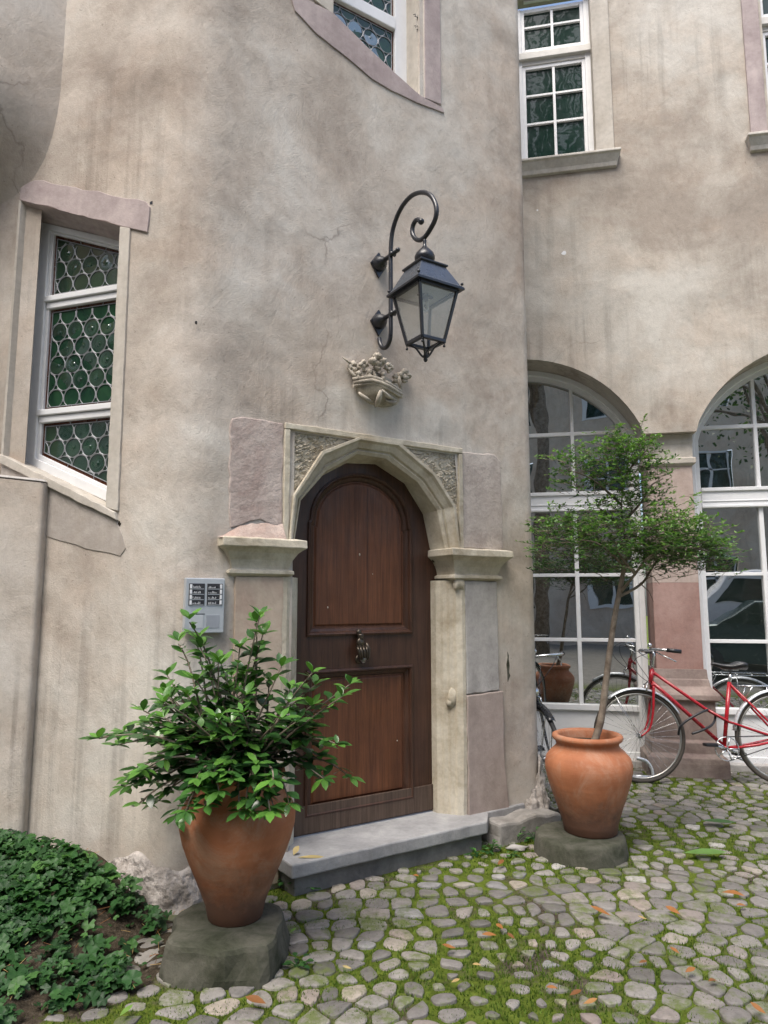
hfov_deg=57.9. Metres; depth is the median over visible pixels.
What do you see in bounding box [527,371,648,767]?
window
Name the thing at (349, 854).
doorstep
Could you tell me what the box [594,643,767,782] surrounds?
bicycle
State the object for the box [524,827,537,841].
weed
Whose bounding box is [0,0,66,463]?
wing
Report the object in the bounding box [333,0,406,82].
window
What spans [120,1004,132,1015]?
fallen leaf
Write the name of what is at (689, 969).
fallen leaf
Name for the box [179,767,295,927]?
terracotta pot
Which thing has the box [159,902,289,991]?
stone block
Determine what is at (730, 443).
window
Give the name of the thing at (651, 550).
tree
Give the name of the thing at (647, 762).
bicycle rack
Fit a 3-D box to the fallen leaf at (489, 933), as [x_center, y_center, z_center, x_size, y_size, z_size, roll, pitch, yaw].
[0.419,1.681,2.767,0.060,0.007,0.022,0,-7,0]
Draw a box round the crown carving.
[342,352,411,406]
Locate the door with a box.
[292,459,436,836]
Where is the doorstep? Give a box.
[278,803,524,895]
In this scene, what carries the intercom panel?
attached to the stair tower
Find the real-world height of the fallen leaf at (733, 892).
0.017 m
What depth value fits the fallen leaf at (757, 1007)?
2.26 m
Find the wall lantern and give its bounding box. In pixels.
[370,190,464,361]
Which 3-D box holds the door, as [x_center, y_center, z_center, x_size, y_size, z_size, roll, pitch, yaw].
[-0.080,0.669,3.865,1.027,2.045,0.132,5,-9,-32]
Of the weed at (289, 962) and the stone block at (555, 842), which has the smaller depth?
the weed at (289, 962)
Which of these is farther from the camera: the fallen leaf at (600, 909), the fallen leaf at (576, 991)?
the fallen leaf at (600, 909)
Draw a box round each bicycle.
[535,649,564,812]
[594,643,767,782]
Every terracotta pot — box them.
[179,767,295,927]
[545,727,632,838]
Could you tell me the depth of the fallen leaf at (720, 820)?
4.19 m
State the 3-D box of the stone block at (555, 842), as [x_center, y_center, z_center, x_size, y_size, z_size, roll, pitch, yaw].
[1.066,1.819,3.771,0.503,0.154,0.501,0,-7,0]
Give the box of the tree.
[515,413,752,738]
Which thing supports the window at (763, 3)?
in the arcade building
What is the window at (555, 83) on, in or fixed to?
in the arcade building
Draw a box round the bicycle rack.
[633,756,653,776]
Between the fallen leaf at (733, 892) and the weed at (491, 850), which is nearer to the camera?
the fallen leaf at (733, 892)
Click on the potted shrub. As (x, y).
(223, 743)
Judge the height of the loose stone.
0.040 m
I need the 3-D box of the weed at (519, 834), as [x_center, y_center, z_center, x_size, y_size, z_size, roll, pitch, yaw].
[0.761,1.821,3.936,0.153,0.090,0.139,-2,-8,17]
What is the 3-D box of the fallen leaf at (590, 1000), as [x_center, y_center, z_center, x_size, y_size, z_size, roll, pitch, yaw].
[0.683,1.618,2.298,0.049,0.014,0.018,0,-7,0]
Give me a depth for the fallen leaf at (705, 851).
3.68 m
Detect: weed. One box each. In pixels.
[281,952,313,968]
[464,848,485,856]
[482,839,501,854]
[517,827,529,839]
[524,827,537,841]
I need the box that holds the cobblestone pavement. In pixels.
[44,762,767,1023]
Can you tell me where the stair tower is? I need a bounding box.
[0,0,561,914]
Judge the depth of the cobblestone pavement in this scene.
2.83 m
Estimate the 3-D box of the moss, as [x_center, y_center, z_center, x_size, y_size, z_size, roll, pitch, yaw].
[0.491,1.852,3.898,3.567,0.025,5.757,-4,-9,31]
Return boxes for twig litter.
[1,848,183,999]
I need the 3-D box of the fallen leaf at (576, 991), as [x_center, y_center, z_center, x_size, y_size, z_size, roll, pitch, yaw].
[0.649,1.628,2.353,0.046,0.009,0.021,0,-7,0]
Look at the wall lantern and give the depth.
3.58 m
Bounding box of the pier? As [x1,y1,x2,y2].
[0,475,48,840]
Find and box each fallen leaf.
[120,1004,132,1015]
[245,995,265,1003]
[482,932,495,935]
[570,989,580,994]
[583,998,596,1003]
[591,906,610,915]
[666,906,679,913]
[684,848,725,853]
[685,967,694,971]
[702,819,734,822]
[723,890,743,895]
[751,1002,765,1013]
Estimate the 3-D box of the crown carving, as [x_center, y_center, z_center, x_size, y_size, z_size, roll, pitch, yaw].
[-0.021,-0.732,3.868,0.459,0.296,0.110,5,-9,-32]
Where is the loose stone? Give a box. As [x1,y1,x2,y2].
[506,844,529,850]
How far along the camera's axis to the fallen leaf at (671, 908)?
2.98 m
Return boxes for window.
[26,222,118,500]
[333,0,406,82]
[518,0,593,158]
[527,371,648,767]
[692,362,767,772]
[760,0,767,97]
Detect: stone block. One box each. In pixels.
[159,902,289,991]
[534,821,628,869]
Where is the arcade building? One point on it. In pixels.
(644, 137)
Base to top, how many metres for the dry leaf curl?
0.039 m
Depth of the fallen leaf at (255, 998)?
2.31 m
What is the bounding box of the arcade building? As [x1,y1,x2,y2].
[517,0,767,779]
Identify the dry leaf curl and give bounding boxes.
[293,846,322,857]
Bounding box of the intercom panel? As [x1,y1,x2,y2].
[182,578,224,633]
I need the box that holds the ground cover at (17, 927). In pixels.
[0,828,181,1023]
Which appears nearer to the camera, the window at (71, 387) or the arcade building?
the window at (71, 387)
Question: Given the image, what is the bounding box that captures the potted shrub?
[79,605,364,831]
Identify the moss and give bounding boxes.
[24,766,767,1023]
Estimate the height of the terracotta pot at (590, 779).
0.518 m

